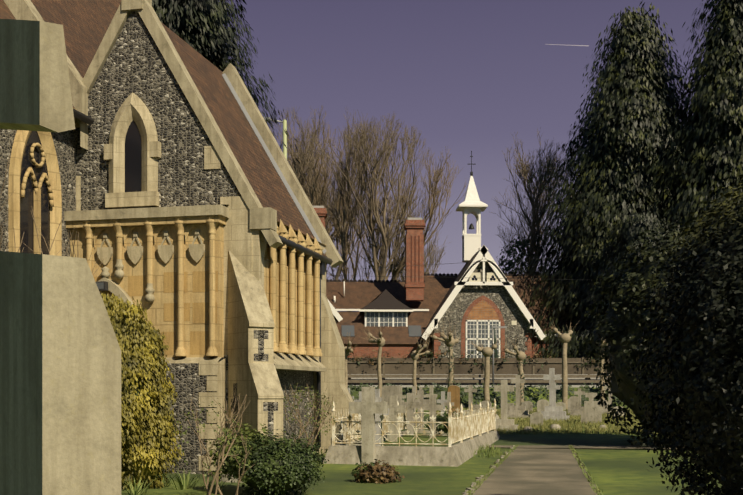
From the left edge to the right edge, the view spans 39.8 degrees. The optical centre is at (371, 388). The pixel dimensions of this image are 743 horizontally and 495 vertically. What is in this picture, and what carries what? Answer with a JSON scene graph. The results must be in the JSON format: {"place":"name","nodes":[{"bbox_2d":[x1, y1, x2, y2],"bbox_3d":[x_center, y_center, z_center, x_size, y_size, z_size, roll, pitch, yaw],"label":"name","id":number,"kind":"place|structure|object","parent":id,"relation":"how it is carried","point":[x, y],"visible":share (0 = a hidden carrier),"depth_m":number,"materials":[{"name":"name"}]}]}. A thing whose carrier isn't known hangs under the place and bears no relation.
{"place":"outdoors","nodes":[
{"label":"outdoors","id":0,"kind":"place"},
{"bbox_2d":[121,374,723,494],"bbox_3d":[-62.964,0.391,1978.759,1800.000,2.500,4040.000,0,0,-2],"label":"ground","id":1,"kind":"structure","parent":0,"point":[614,471],"depth_m":20.08,"materials":[{"name":"green plant"}]},
{"bbox_2d":[0,156,103,271],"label":"bare shrub","id":2,"kind":"object","parent":1,"relation":"on","point":[49,249],"visible":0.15,"depth_m":17.09,"materials":[{"name":"brown plant"}]},
{"bbox_2d":[0,19,120,494],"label":"buttress","id":3,"kind":"structure","parent":1,"relation":"on","point":[60,391],"depth_m":5.33,"materials":[{"name":"stone"}]},
{"bbox_2d":[101,293,183,489],"bbox_3d":[-4.536,0.131,16.945,2.740,3.460,2.279,0,0,-2],"label":"bush","id":4,"kind":"object","parent":1,"relation":"on","point":[148,439],"visible":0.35,"depth_m":16.53,"materials":[{"name":"yellow plant"}]},
{"bbox_2d":[0,0,358,473],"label":"church","id":5,"kind":"structure","parent":1,"relation":"on","point":[161,179],"depth_m":20.04,"materials":[{"name":"stone"}]},
{"bbox_2d":[170,393,251,494],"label":"bare shrub","id":6,"kind":"object","parent":1,"relation":"on","point":[220,436],"visible":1,"depth_m":14.82,"materials":[{"name":"brown plant"}]},
{"bbox_2d":[152,0,301,183],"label":"conifer","id":7,"kind":"object","parent":1,"relation":"on","point":[198,26],"depth_m":35.88,"materials":[{"name":"green plant"}]},
{"bbox_2d":[203,433,256,494],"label":"bare shrub","id":8,"kind":"object","parent":1,"relation":"on","point":[242,473],"visible":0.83,"depth_m":15.24,"materials":[{"name":"brown plant"}]},
{"bbox_2d":[208,423,328,494],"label":"box shrub","id":9,"kind":"object","parent":1,"relation":"on","point":[277,467],"visible":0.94,"depth_m":15.59,"materials":[{"name":"green plant"}]},
{"bbox_2d":[283,382,336,446],"bbox_3d":[-1.314,0.724,20.731,1.264,1.729,1.194,0,0,-23],"label":"bare shrub","id":10,"kind":"object","parent":1,"relation":"on","point":[321,418],"visible":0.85,"depth_m":20.77,"materials":[{"name":"brown plant"}]},
{"bbox_2d":[270,106,465,280],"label":"bare trees","id":11,"kind":"object","parent":1,"relation":"on","point":[317,194],"visible":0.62,"depth_m":87.45,"materials":[{"name":"plant"}]},
{"bbox_2d":[351,458,404,483],"bbox_3d":[0.105,1.501,18.078,0.963,0.582,0.770,0,0,-2],"label":"shrub","id":12,"kind":"object","parent":1,"relation":"on","point":[376,472],"visible":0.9,"depth_m":17.87,"materials":[{"name":"brown plant"}]},
{"bbox_2d":[125,407,658,494],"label":"grass tufts","id":13,"kind":"object","parent":1,"relation":"on","point":[596,429],"visible":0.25,"depth_m":32.07,"materials":[{"name":"green plant"}]},
{"bbox_2d":[323,399,499,466],"bbox_3d":[0.500,0.971,25.663,4.701,1.440,8.820,0,0,13],"label":"grave fence","id":14,"kind":"object","parent":1,"relation":"on","point":[462,440],"visible":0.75,"depth_m":21.64,"materials":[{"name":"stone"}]},
{"bbox_2d":[426,407,468,434],"bbox_3d":[2.342,0.924,28.339,1.728,0.859,1.356,0,0,-2],"label":"shrub","id":15,"kind":"object","parent":14,"relation":"in","point":[440,427],"visible":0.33,"depth_m":28.01,"materials":[{"name":"green plant"}]},
{"bbox_2d":[220,368,623,482],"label":"graves","id":16,"kind":"object","parent":1,"relation":"on","point":[370,406],"visible":0.62,"depth_m":32.76,"materials":[{"name":"stone"}]},
{"bbox_2d":[263,117,594,383],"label":"lamp posts","id":17,"kind":"object","parent":1,"relation":"on","point":[493,355],"visible":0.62,"depth_m":58.60,"materials":[{"name":"green"}]},
{"bbox_2d":[313,151,591,357],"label":"school","id":18,"kind":"object","parent":1,"relation":"on","point":[475,300],"visible":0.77,"depth_m":72.17,"materials":[{"name":"brown"}]},
{"bbox_2d":[342,322,607,409],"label":"pollarded trees","id":19,"kind":"object","parent":1,"relation":"on","point":[450,341],"visible":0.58,"depth_m":48.95,"materials":[{"name":"brown plant"}]},
{"bbox_2d":[492,129,574,275],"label":"ivy tree","id":20,"kind":"object","parent":1,"relation":"on","point":[534,229],"visible":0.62,"depth_m":85.21,"materials":[{"name":"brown plant"}]},
{"bbox_2d":[503,0,697,357],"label":"conifer","id":21,"kind":"object","parent":1,"relation":"on","point":[635,97],"visible":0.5,"depth_m":75.14,"materials":[{"name":"green plant"}]},
{"bbox_2d":[573,207,676,357],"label":"conifer","id":22,"kind":"object","parent":1,"relation":"on","point":[631,235],"visible":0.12,"depth_m":68.63,"materials":[{"name":"green plant"}]},
{"bbox_2d":[575,219,726,447],"bbox_3d":[8.018,-1.332,26.368,5.256,6.120,5.319,0,0,-2],"label":"yew","id":23,"kind":"object","parent":1,"relation":"on","point":[618,326],"visible":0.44,"depth_m":25.77,"materials":[{"name":"green plant"}]},
{"bbox_2d":[589,0,742,307],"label":"conifer","id":24,"kind":"object","parent":1,"relation":"on","point":[715,122],"visible":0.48,"depth_m":70.41,"materials":[{"name":"green plant"}]},
{"bbox_2d":[622,174,742,494],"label":"yew","id":25,"kind":"object","parent":1,"relation":"on","point":[702,341],"visible":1,"depth_m":9.15,"materials":[{"name":"green plant"}]},
{"bbox_2d":[218,0,717,280],"label":"sky","id":26,"kind":"structure","parent":0,"point":[470,75],"materials":[{"name":"purple"}]},
{"bbox_2d":[347,348,621,408],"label":"boundary wall","id":27,"kind":"structure","parent":0,"point":[434,365],"depth_m":61.18,"materials":[{"name":"grey stone"}]},
{"bbox_2d":[462,444,679,494],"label":"path","id":28,"kind":"structure","parent":0,"point":[538,470],"depth_m":19.48,"materials":[{"name":"grey concrete"}]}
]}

